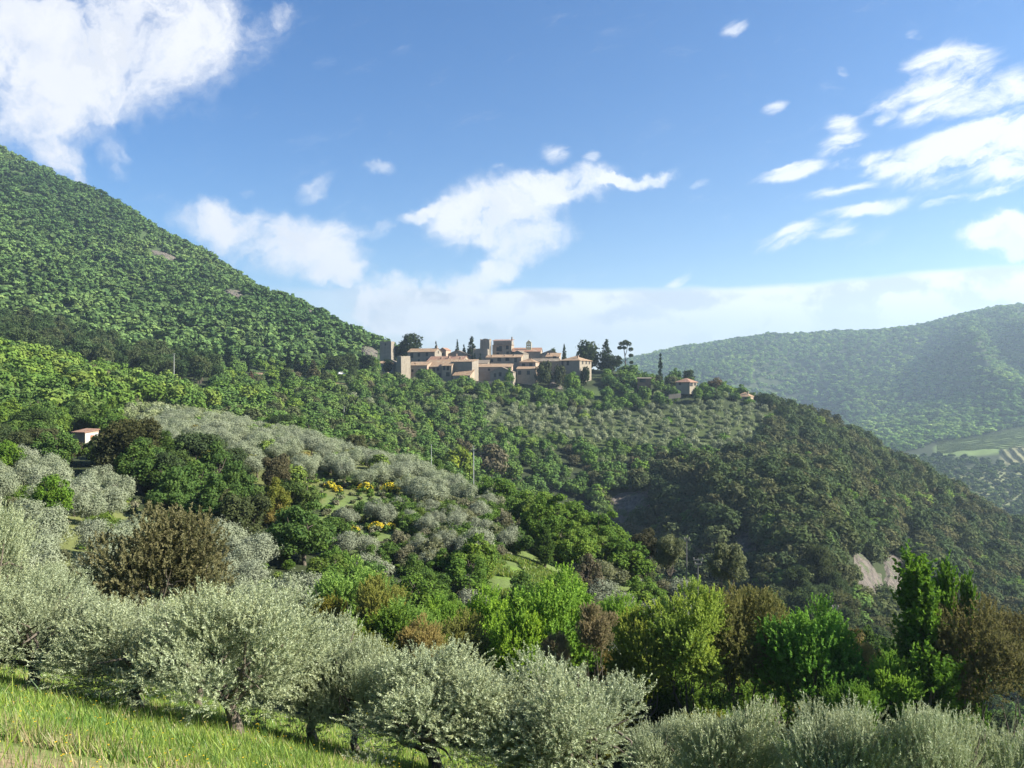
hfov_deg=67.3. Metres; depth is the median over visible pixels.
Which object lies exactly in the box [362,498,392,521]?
olive tree
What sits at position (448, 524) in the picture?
shrub
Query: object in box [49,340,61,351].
pine tree
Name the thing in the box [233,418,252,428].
olive tree
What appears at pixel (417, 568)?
oak tree
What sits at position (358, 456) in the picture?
olive tree
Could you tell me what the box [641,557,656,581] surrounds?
holm oak
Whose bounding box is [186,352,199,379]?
pine tree
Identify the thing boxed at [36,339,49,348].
pine tree
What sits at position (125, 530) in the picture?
olive tree
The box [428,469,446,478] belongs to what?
olive tree
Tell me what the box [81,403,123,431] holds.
oak tree
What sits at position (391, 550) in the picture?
shrub
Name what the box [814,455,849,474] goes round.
holm oak
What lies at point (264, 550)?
olive tree
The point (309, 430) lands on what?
olive tree
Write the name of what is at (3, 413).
oak tree
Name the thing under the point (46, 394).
oak tree
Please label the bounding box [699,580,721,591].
holm oak
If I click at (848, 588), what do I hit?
holm oak
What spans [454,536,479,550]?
olive tree
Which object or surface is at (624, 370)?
oak tree
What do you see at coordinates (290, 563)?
shrub
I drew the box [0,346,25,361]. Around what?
oak tree
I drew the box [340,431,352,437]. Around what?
oak tree
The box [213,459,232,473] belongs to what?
oak tree
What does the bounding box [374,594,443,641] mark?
oak tree
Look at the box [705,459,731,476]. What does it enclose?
holm oak
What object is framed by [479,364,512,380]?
stone house
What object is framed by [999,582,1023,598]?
holm oak
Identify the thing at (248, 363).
cypress tree
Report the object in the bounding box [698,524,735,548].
holm oak
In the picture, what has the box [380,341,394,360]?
watch tower
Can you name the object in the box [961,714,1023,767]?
olive tree
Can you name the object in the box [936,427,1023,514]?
valley field rows
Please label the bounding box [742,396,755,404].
oak tree
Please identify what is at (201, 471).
oak tree
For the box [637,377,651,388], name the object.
garden shed
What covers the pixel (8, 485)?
olive tree
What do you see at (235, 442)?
olive tree
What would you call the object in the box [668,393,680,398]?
stone wall
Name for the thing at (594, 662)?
oak tree
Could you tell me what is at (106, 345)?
pine tree
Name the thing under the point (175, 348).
pine tree
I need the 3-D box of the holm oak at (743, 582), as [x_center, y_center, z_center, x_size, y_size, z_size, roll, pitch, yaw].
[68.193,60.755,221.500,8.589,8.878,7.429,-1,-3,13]
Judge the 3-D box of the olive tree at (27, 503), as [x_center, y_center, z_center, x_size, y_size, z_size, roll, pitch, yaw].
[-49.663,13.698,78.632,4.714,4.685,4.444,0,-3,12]
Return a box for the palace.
[492,337,514,354]
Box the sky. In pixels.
[0,0,1023,369]
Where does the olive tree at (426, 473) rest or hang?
on the ground at (596, 386)
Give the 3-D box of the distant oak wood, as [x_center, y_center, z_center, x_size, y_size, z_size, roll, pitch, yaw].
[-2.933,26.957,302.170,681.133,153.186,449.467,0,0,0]
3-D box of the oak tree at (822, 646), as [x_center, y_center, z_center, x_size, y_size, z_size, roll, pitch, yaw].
[17.188,18.714,44.005,6.932,13.983,7.392,0,0,38]
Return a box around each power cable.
[538,478,680,538]
[540,477,685,538]
[687,539,777,588]
[687,541,775,591]
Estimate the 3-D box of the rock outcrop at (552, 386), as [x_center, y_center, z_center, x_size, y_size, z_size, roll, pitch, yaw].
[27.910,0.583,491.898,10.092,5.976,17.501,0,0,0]
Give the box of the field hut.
[71,428,99,443]
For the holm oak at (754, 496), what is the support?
on the ground at (596, 386)
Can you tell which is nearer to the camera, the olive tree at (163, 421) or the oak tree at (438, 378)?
the olive tree at (163, 421)
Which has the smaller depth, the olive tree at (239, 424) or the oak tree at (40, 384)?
the olive tree at (239, 424)
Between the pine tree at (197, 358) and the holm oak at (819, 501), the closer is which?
the holm oak at (819, 501)
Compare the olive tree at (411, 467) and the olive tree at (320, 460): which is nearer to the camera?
the olive tree at (320, 460)
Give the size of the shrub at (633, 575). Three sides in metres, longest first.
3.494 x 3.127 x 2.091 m
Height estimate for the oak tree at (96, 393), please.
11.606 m
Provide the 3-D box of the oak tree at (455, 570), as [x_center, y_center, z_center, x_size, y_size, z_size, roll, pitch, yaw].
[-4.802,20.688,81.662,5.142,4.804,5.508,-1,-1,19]
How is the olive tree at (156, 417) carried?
on the ground at (596, 386)
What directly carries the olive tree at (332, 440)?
on the ground at (596, 386)
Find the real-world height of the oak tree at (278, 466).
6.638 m
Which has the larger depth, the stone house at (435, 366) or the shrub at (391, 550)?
the stone house at (435, 366)
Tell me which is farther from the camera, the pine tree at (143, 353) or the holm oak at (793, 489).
the pine tree at (143, 353)
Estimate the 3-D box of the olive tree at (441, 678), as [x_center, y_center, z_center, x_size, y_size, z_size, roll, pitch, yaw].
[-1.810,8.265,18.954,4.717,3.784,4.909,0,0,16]
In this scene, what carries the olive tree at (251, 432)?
on the ground at (596, 386)
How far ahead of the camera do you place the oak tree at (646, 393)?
466.32 m
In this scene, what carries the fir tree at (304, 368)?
on the ground at (596, 386)
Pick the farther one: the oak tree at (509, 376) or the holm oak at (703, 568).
the oak tree at (509, 376)
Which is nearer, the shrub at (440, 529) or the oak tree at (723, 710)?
the oak tree at (723, 710)
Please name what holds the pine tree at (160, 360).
on the ground at (596, 386)
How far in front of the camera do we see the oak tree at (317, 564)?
76.30 m
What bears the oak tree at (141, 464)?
on the ground at (596, 386)
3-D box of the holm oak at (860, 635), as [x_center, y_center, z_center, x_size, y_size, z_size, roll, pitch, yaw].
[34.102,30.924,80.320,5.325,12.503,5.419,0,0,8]
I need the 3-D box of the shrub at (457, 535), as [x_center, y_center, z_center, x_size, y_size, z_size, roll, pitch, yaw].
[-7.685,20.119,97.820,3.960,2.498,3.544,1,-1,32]
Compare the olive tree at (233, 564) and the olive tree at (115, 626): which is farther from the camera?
the olive tree at (233, 564)
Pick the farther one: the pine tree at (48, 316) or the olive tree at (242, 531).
the pine tree at (48, 316)
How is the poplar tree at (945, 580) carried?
on the ground at (596, 386)
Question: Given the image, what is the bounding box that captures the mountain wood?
[0,145,403,364]
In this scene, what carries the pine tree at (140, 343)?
on the ground at (596, 386)
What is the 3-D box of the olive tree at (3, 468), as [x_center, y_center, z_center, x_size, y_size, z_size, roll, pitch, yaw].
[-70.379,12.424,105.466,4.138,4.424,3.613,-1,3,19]
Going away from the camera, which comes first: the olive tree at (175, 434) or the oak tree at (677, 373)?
the olive tree at (175, 434)
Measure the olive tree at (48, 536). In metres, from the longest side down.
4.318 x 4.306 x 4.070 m
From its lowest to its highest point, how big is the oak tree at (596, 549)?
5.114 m
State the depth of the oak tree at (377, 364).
483.83 m
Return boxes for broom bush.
[323,481,335,489]
[333,486,343,492]
[357,482,373,492]
[357,516,366,523]
[367,521,383,531]
[379,482,399,493]
[386,523,396,530]
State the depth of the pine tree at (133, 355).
371.06 m
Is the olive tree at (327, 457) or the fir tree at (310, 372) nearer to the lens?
the olive tree at (327, 457)
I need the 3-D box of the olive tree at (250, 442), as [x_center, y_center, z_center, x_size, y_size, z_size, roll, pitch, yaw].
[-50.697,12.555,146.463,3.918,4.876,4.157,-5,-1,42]
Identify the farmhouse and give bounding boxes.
[676,378,696,393]
[739,391,753,402]
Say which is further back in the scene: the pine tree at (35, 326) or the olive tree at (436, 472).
the pine tree at (35, 326)
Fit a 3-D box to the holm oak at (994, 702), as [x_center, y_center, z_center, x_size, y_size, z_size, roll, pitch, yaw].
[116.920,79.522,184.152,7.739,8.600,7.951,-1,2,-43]
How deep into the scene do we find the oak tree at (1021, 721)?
96.68 m
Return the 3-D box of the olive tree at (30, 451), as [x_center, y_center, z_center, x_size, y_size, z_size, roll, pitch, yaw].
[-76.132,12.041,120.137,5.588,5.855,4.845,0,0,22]
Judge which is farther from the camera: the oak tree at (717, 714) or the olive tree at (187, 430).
the olive tree at (187, 430)
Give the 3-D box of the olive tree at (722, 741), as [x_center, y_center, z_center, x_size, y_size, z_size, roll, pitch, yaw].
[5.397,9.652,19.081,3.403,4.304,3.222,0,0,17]
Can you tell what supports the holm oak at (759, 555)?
on the ground at (596, 386)
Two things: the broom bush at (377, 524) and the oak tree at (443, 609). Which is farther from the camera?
the broom bush at (377, 524)
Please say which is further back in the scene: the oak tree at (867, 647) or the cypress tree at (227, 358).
the cypress tree at (227, 358)
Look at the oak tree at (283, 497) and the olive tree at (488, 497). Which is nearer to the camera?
the oak tree at (283, 497)
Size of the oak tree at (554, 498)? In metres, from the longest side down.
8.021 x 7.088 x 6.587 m
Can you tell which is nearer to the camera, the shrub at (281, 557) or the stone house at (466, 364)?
the shrub at (281, 557)
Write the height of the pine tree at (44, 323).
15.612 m
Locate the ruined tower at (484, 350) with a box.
[473,339,490,359]
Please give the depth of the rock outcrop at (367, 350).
575.81 m
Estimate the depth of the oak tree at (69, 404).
198.10 m
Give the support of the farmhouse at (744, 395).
on the ground at (596, 386)
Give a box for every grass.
[0,655,530,767]
[470,552,558,595]
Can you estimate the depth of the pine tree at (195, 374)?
371.99 m
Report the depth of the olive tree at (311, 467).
132.73 m
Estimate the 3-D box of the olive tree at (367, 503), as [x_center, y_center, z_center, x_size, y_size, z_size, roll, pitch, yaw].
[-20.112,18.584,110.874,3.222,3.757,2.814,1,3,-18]
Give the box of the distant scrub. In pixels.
[1,454,531,587]
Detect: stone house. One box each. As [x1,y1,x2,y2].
[379,361,394,372]
[408,346,441,362]
[410,362,430,377]
[426,354,468,361]
[428,360,445,378]
[440,348,450,355]
[441,359,457,381]
[448,350,470,358]
[452,359,478,380]
[452,369,474,378]
[479,360,489,363]
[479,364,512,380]
[485,354,523,371]
[490,367,515,384]
[511,350,528,359]
[516,366,537,384]
[519,358,539,365]
[533,358,559,375]
[541,350,556,357]
[545,353,560,359]
[559,355,590,381]
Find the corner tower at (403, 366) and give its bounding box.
[396,356,410,378]
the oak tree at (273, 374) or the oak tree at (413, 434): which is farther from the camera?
the oak tree at (273, 374)
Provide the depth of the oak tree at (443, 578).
78.75 m
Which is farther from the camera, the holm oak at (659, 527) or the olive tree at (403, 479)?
the holm oak at (659, 527)
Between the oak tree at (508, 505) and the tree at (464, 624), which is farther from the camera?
the oak tree at (508, 505)
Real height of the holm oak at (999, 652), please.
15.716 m
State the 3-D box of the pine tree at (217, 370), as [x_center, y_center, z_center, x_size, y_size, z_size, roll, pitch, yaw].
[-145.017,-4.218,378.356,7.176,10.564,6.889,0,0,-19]
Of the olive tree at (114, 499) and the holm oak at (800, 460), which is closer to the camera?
the olive tree at (114, 499)
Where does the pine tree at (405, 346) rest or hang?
on the ground at (596, 386)
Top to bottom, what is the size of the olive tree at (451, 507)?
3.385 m
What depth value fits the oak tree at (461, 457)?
258.63 m
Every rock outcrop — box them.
[151,250,175,259]
[224,289,241,298]
[361,345,377,357]
[548,381,562,388]
[608,490,650,522]
[728,530,755,555]
[854,552,882,595]
[884,553,902,593]
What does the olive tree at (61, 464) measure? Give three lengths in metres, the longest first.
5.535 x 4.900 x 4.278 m
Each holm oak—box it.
[0,423,13,433]
[0,429,10,439]
[0,429,33,449]
[4,408,60,429]
[27,427,60,443]
[55,440,84,463]
[76,500,239,671]
[87,429,127,471]
[98,415,162,452]
[145,450,184,490]
[173,430,228,458]
[193,488,230,520]
[210,491,273,537]
[211,446,251,474]
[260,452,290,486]
[266,413,293,424]
[345,433,367,448]
[365,438,388,446]
[414,368,436,378]
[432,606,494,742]
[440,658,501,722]
[534,360,554,386]
[552,364,565,385]
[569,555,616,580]
[576,340,602,369]
[579,366,589,385]
[630,527,659,579]
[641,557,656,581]
[654,533,685,598]
[654,534,665,556]
[655,484,686,504]
[655,515,680,533]
[655,522,686,546]
[663,462,694,482]
[664,554,690,573]
[669,444,695,460]
[669,533,699,560]
[685,554,708,574]
[687,448,715,461]
[689,562,715,580]
[693,471,725,493]
[694,502,725,525]
[695,456,721,480]
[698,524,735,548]
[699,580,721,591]
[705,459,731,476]
[705,542,749,594]
[705,580,794,721]
[712,506,747,536]
[719,481,747,507]
[722,563,753,578]
[722,579,751,592]
[733,440,750,455]
[734,468,759,481]
[736,486,766,510]
[736,579,755,587]
[744,551,762,571]
[745,461,782,479]
[746,588,786,613]
[750,520,773,549]
[750,554,781,577]
[752,454,786,469]
[753,477,782,497]
[753,551,776,572]
[754,501,780,514]
[755,570,781,589]
[767,519,796,547]
[767,583,793,603]
[770,492,800,507]
[770,522,817,553]
[772,510,801,524]
[772,551,797,570]
[773,471,805,485]
[773,503,797,517]
[775,541,805,561]
[778,456,806,468]
[780,469,814,489]
[780,564,813,591]
[782,586,826,621]
[783,483,816,503]
[787,453,810,470]
[790,503,807,518]
[791,520,827,543]
[798,542,838,580]
[799,581,837,612]
[801,508,825,524]
[807,476,830,494]
[808,493,843,517]
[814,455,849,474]
[814,571,845,592]
[815,572,841,591]
[816,508,843,524]
[818,457,850,474]
[818,564,835,584]
[821,514,862,551]
[823,544,849,562]
[825,546,844,566]
[828,481,853,508]
[830,471,855,487]
[830,577,852,594]
[830,585,861,619]
[833,500,849,517]
[835,562,858,587]
[838,604,859,628]
[840,475,862,494]
[840,514,870,549]
[841,626,864,647]
[845,479,863,499]
[846,623,855,629]
[849,510,874,532]
[858,583,876,610]
[864,621,895,649]
[865,598,898,619]
[865,614,897,643]
[866,502,901,521]
[873,518,900,537]
[873,592,903,620]
[913,548,944,564]
[916,591,1023,748]
[922,559,940,585]
[930,540,964,559]
[942,554,974,578]
[950,522,979,547]
[979,606,1023,761]
[984,697,1014,711]
[987,693,1001,700]
[988,711,1022,744]
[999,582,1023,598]
[1001,688,1023,704]
[1015,599,1023,613]
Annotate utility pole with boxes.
[471,446,475,483]
[684,537,689,582]
[693,557,702,595]
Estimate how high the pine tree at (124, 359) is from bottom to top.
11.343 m
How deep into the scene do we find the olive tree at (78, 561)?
64.35 m
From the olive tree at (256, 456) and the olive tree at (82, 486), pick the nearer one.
the olive tree at (82, 486)
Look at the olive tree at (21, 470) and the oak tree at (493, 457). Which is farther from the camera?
the oak tree at (493, 457)
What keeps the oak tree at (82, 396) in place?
on the ground at (596, 386)
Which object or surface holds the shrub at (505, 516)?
on the ground at (596, 386)
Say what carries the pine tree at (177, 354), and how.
on the ground at (596, 386)
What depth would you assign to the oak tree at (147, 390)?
261.37 m
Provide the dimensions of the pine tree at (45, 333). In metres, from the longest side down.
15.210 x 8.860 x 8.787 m
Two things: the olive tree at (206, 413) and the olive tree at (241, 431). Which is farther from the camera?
the olive tree at (206, 413)
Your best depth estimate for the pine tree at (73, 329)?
446.13 m
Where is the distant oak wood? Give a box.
[0,333,1023,711]
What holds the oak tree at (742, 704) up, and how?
on the ground at (596, 386)
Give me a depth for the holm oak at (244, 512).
90.82 m
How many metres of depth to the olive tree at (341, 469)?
136.04 m
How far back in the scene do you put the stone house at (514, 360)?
510.16 m
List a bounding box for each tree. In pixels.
[0,308,12,330]
[0,323,5,336]
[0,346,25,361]
[0,356,10,370]
[0,361,27,385]
[0,371,18,386]
[0,386,23,395]
[0,386,31,404]
[0,397,24,417]
[0,405,8,423]
[0,439,27,465]
[0,460,14,475]
[0,471,24,505]
[0,497,61,630]
[0,557,133,687]
[1,316,12,328]
[1,540,34,571]
[2,330,11,339]
[4,321,16,330]
[6,443,41,469]
[6,461,46,485]
[6,495,48,526]
[7,357,37,375]
[7,407,32,422]
[9,390,44,409]
[10,327,30,342]
[10,420,49,431]
[12,315,30,328]
[12,381,34,397]
[12,539,71,583]
[14,453,41,468]
[15,582,136,677]
[16,590,229,713]
[18,508,74,544]
[19,306,34,322]
[19,367,60,384]
[23,530,59,558]
[24,474,63,498]
[25,400,65,429]
[26,322,42,330]
[26,330,46,344]
[26,356,56,374]
[26,463,72,488]
[27,474,73,513]
[27,502,68,527]
[27,526,62,558]
[29,388,70,406]
[30,377,73,390]
[30,431,80,463]
[32,559,95,603]
[33,357,58,375]
[33,406,72,431]
[33,422,59,457]
[33,452,64,462]
[34,317,52,329]
[34,453,69,469]
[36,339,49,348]
[38,329,51,344]
[40,319,57,327]
[41,312,55,321]
[47,459,73,477]
[48,327,64,344]
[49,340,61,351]
[50,400,73,424]
[52,576,123,599]
[53,315,65,322]
[56,321,70,345]
[58,345,73,353]
[58,363,100,379]
[58,474,102,515]
[59,369,106,390]
[59,394,104,408]
[60,330,67,345]
[60,390,97,406]
[64,401,92,427]
[65,319,76,332]
[65,333,77,346]
[67,491,107,517]
[68,398,93,430]
[69,540,121,577]
[70,471,102,493]
[72,337,80,343]
[72,515,114,552]
[73,339,92,352]
[75,321,89,331]
[76,335,89,339]
[78,349,93,361]
[80,436,101,460]
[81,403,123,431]
[82,381,109,403]
[85,464,114,483]
[85,573,145,603]
[87,330,99,339]
[92,345,114,362]
[93,337,106,342]
[95,328,107,336]
[95,343,115,360]
[95,374,130,391]
[96,485,130,515]
[98,520,136,552]
[100,397,128,430]
[102,470,137,498]
[108,329,120,337]
[108,337,117,344]
[112,436,163,492]
[113,514,154,534]
[114,338,124,346]
[114,351,122,362]
[115,574,349,733]
[117,355,129,368]
[119,342,129,349]
[121,346,135,354]
[124,349,138,368]
[130,379,168,402]
[131,345,142,355]
[132,447,163,488]
[133,602,261,705]
[135,340,150,348]
[135,437,164,452]
[136,351,153,367]
[137,353,157,372]
[142,339,156,347]
[143,347,156,353]
[143,416,160,421]
[144,404,160,412]
[144,467,196,519]
[149,453,193,489]
[153,349,167,354]
[153,354,165,374]
[154,339,166,346]
[155,563,185,597]
[156,345,168,349]
[156,404,172,410]
[157,412,174,419]
[158,430,177,451]
[159,353,175,360]
[159,408,177,414]
[159,418,175,427]
[160,360,176,372]
[160,460,222,495]
[162,422,181,431]
[166,441,195,464]
[168,421,194,429]
[169,417,185,423]
[170,412,193,420]
[170,430,183,437]
[171,345,181,352]
[171,351,184,359]
[174,359,190,378]
[177,420,200,427]
[180,347,190,359]
[181,425,201,433]
[183,407,198,412]
[184,473,240,521]
[185,441,240,477]
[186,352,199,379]
[189,355,211,383]
[190,361,205,383]
[191,523,245,554]
[192,413,214,421]
[194,356,212,381]
[197,410,218,417]
[197,417,211,425]
[197,423,215,433]
[198,350,212,361]
[200,427,215,433]
[204,419,232,430]
[209,353,222,370]
[209,515,237,527]
[210,365,224,376]
[211,559,242,580]
[213,413,226,419]
[213,426,232,442]
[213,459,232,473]
[216,460,257,498]
[217,522,251,556]
[218,416,234,421]
[219,420,238,429]
[220,432,240,445]
[221,570,256,602]
[222,541,256,568]
[223,343,230,367]
[226,438,248,447]
[226,530,283,564]
[229,426,250,440]
[229,608,373,742]
[230,415,247,421]
[231,420,247,427]
[231,441,262,454]
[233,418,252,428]
[235,557,271,584]
[236,581,263,606]
[244,429,264,437]
[244,451,264,477]
[245,477,265,496]
[246,353,251,371]
[246,439,257,447]
[246,452,265,476]
[248,371,253,379]
[250,431,273,446]
[251,432,274,447]
[253,420,262,425]
[255,567,311,605]
[256,426,270,433]
[259,494,282,527]
[263,440,289,457]
[263,476,292,523]
[263,500,337,565]
[265,369,280,380]
[270,348,281,358]
[271,427,288,435]
[271,432,283,440]
[275,435,288,455]
[277,472,321,512]
[278,367,293,381]
[278,425,291,432]
[278,435,299,456]
[279,424,304,433]
[283,429,300,436]
[283,437,301,460]
[284,350,293,371]
[289,455,318,479]
[290,369,300,376]
[290,417,317,431]
[290,436,305,450]
[290,454,319,466]
[292,616,351,717]
[293,354,301,373]
[293,451,318,476]
[293,513,319,558]
[297,434,325,453]
[298,573,325,603]
[299,429,321,438]
[299,570,320,604]
[300,358,309,374]
[301,630,407,753]
[302,428,316,433]
[302,554,350,577]
[302,598,448,728]
[306,360,320,377]
[306,590,358,626]
[307,554,390,619]
[311,454,324,472]
[313,442,336,457]
[316,544,351,566]
[317,563,360,585]
[320,370,333,381]
[320,442,342,453]
[320,450,337,473]
[320,453,338,475]
[322,355,348,369]
[325,435,338,445]
[328,530,364,551]
[329,632,532,767]
[330,455,358,471]
[331,506,349,519]
[332,626,406,727]
[333,458,355,479]
[334,452,356,461]
[339,559,397,588]
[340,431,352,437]
[340,441,357,453]
[341,447,365,462]
[341,508,359,522]
[342,353,359,369]
[344,417,360,428]
[346,366,357,376]
[349,467,377,484]
[353,570,411,627]
[354,533,380,551]
[354,550,395,576]
[355,544,390,562]
[356,423,381,432]
[358,354,375,368]
[359,447,381,466]
[361,502,380,522]
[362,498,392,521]
[363,452,387,465]
[370,460,394,484]
[372,504,398,522]
[373,357,381,368]
[373,442,392,454]
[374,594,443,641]
[376,452,395,464]
[383,359,393,371]
[387,496,408,507]
[388,459,410,478]
[389,453,406,466]
[389,453,414,465]
[391,459,417,472]
[393,472,416,495]
[394,422,416,437]
[394,611,447,730]
[395,346,402,360]
[395,573,447,609]
[396,553,432,580]
[399,333,422,355]
[400,507,415,520]
[402,475,432,495]
[405,452,421,462]
[407,532,428,551]
[411,461,431,476]
[411,461,435,477]
[412,481,451,500]
[412,571,451,593]
[413,515,438,531]
[416,498,442,513]
[416,591,472,632]
[417,469,439,480]
[418,548,437,564]
[422,570,452,600]
[423,509,441,524]
[426,375,442,383]
[426,547,450,573]
[426,639,492,726]
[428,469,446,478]
[428,474,447,489]
[431,529,456,550]
[432,458,450,472]
[432,473,447,482]
[432,511,446,524]
[439,444,474,473]
[440,504,456,514]
[443,513,465,529]
[444,465,466,480]
[444,556,492,594]
[446,473,465,487]
[446,483,467,497]
[448,532,502,572]
[448,592,471,614]
[448,641,656,767]
[450,573,474,595]
[451,505,463,513]
[453,478,477,500]
[454,511,469,523]
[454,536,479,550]
[455,578,522,670]
[456,586,495,607]
[457,526,496,544]
[467,336,475,358]
[468,500,492,516]
[469,516,494,530]
[473,476,516,503]
[474,493,498,502]
[475,443,508,476]
[481,486,498,496]
[486,604,550,681]
[491,674,563,742]
[496,530,517,545]
[497,522,520,544]
[500,560,608,686]
[501,570,542,604]
[503,491,519,509]
[504,367,514,381]
[504,685,595,762]
[510,489,558,516]
[518,495,568,543]
[519,495,550,514]
[527,495,559,514]
[532,524,555,567]
[534,493,597,532]
[539,630,571,686]
[546,495,576,527]
[546,572,587,595]
[552,520,597,565]
[553,530,602,563]
[556,640,606,670]
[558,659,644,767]
[562,344,566,358]
[564,371,580,389]
[569,512,596,531]
[569,553,604,592]
[575,599,619,767]
[578,511,631,544]
[586,577,621,601]
[588,532,611,559]
[593,591,610,600]
[594,518,626,541]
[594,650,614,677]
[596,339,615,371]
[596,536,656,575]
[596,590,650,764]
[598,527,625,554]
[598,670,705,767]
[602,354,621,371]
[604,602,686,766]
[612,589,636,607]
[616,365,642,378]
[617,575,662,606]
[618,707,710,767]
[635,576,668,595]
[636,386,651,399]
[639,599,661,629]
[640,587,673,609]
[641,574,733,714]
[657,353,662,381]
[657,657,722,706]
[663,694,793,767]
[665,576,690,604]
[667,685,757,730]
[669,386,680,401]
[673,367,681,377]
[682,370,694,380]
[686,706,764,767]
[691,621,742,697]
[693,385,702,399]
[698,705,791,762]
[699,692,785,736]
[707,377,721,388]
[711,683,730,692]
[712,667,747,693]
[728,392,741,400]
[728,679,794,724]
[731,662,784,695]
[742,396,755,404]
[747,592,875,727]
[749,608,803,733]
[753,392,761,404]
[771,688,919,767]
[775,716,819,741]
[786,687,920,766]
[793,721,896,767]
[816,677,884,761]
[849,637,884,706]
[860,624,896,660]
[863,647,927,728]
[874,539,973,750]
[875,695,994,767]
[928,558,953,688]
[932,549,974,732]
[958,568,994,750]
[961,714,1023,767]
[967,733,1017,767]
[991,708,1018,715]
[1010,705,1023,715]
[1013,714,1023,729]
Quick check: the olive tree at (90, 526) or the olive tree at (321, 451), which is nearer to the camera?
the olive tree at (90, 526)
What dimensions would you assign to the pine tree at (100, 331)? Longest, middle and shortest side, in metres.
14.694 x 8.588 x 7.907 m
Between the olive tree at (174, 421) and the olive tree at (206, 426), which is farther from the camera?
the olive tree at (174, 421)
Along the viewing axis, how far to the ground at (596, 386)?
456.47 m
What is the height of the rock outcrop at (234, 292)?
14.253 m
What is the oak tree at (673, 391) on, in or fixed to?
on the ground at (596, 386)
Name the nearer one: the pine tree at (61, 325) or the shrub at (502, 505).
the shrub at (502, 505)
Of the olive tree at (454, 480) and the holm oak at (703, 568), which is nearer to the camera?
the olive tree at (454, 480)
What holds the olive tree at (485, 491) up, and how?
on the ground at (596, 386)
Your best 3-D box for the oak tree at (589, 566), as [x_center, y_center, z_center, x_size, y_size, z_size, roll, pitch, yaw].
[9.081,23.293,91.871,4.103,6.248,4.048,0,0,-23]
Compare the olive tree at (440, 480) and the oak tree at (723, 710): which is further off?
the olive tree at (440, 480)
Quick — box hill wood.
[614,302,1023,515]
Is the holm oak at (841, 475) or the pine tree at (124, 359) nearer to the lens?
the holm oak at (841, 475)
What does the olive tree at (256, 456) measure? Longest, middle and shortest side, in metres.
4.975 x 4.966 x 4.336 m
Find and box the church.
[512,340,542,358]
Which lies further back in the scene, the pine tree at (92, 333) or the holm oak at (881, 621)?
the pine tree at (92, 333)
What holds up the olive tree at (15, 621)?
on the ground at (596, 386)
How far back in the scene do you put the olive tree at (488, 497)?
126.10 m
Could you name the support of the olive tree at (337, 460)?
on the ground at (596, 386)
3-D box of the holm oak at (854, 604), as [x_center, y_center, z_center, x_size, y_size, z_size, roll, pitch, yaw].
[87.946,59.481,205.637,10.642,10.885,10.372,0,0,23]
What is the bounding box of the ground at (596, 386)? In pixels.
[0,152,1023,767]
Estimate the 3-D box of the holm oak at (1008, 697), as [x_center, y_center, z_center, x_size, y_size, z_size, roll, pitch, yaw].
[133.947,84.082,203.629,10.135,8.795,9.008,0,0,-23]
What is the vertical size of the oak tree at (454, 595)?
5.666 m
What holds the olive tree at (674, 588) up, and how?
on the ground at (596, 386)
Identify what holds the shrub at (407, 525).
on the ground at (596, 386)
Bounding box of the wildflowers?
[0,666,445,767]
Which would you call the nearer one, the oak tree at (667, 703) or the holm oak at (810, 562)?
the oak tree at (667, 703)
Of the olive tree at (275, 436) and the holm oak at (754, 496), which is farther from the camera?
the holm oak at (754, 496)
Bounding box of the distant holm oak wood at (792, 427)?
[92,365,1023,634]
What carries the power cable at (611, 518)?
attached to the utility pole at (686, 556)
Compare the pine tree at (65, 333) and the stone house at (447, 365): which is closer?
the pine tree at (65, 333)
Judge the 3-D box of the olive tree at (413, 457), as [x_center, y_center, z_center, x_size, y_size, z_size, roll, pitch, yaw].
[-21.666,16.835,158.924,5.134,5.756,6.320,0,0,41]
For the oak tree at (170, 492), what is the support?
on the ground at (596, 386)
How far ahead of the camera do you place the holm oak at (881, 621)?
207.35 m
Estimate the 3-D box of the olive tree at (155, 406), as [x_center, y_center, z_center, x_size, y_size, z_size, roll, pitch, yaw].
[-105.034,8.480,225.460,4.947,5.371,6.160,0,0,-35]
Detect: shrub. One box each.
[4,497,19,505]
[7,484,28,499]
[58,549,72,560]
[69,563,80,571]
[82,511,118,531]
[276,552,288,559]
[281,559,295,569]
[326,516,356,534]
[353,500,367,515]
[374,541,401,556]
[387,494,414,512]
[388,512,402,524]
[389,529,409,544]
[393,543,415,563]
[395,511,404,524]
[398,513,422,534]
[398,539,413,549]
[398,553,424,566]
[409,532,430,539]
[412,506,429,516]
[415,536,444,554]
[416,494,443,505]
[418,528,430,537]
[423,547,445,568]
[427,503,455,518]
[430,525,457,538]
[438,499,467,511]
[440,520,456,529]
[442,534,461,554]
[446,534,462,547]
[447,495,462,503]
[449,521,482,535]
[455,497,474,507]
[456,527,469,536]
[462,508,476,521]
[475,512,496,522]
[477,498,497,512]
[481,524,505,534]
[484,522,508,533]
[490,539,505,548]
[494,510,514,525]
[495,502,506,510]
[495,544,506,554]
[504,541,519,552]
[507,527,534,553]
[511,505,521,518]
[606,565,630,583]
[628,571,642,580]
[654,580,672,595]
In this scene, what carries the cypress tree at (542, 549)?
on the ground at (596, 386)
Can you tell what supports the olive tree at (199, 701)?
on the ground at (596, 386)
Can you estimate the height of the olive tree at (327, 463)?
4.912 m
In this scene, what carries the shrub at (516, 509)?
on the ground at (596, 386)
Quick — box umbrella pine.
[616,340,633,364]
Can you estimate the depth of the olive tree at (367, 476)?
132.80 m
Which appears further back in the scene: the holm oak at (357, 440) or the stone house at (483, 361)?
the stone house at (483, 361)
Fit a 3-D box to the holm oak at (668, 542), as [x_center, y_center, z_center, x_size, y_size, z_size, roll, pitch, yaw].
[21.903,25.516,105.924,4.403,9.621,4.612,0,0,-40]
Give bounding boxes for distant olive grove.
[121,373,768,504]
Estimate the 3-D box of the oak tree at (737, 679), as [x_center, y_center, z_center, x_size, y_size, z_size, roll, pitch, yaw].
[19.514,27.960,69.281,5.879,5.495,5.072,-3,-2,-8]

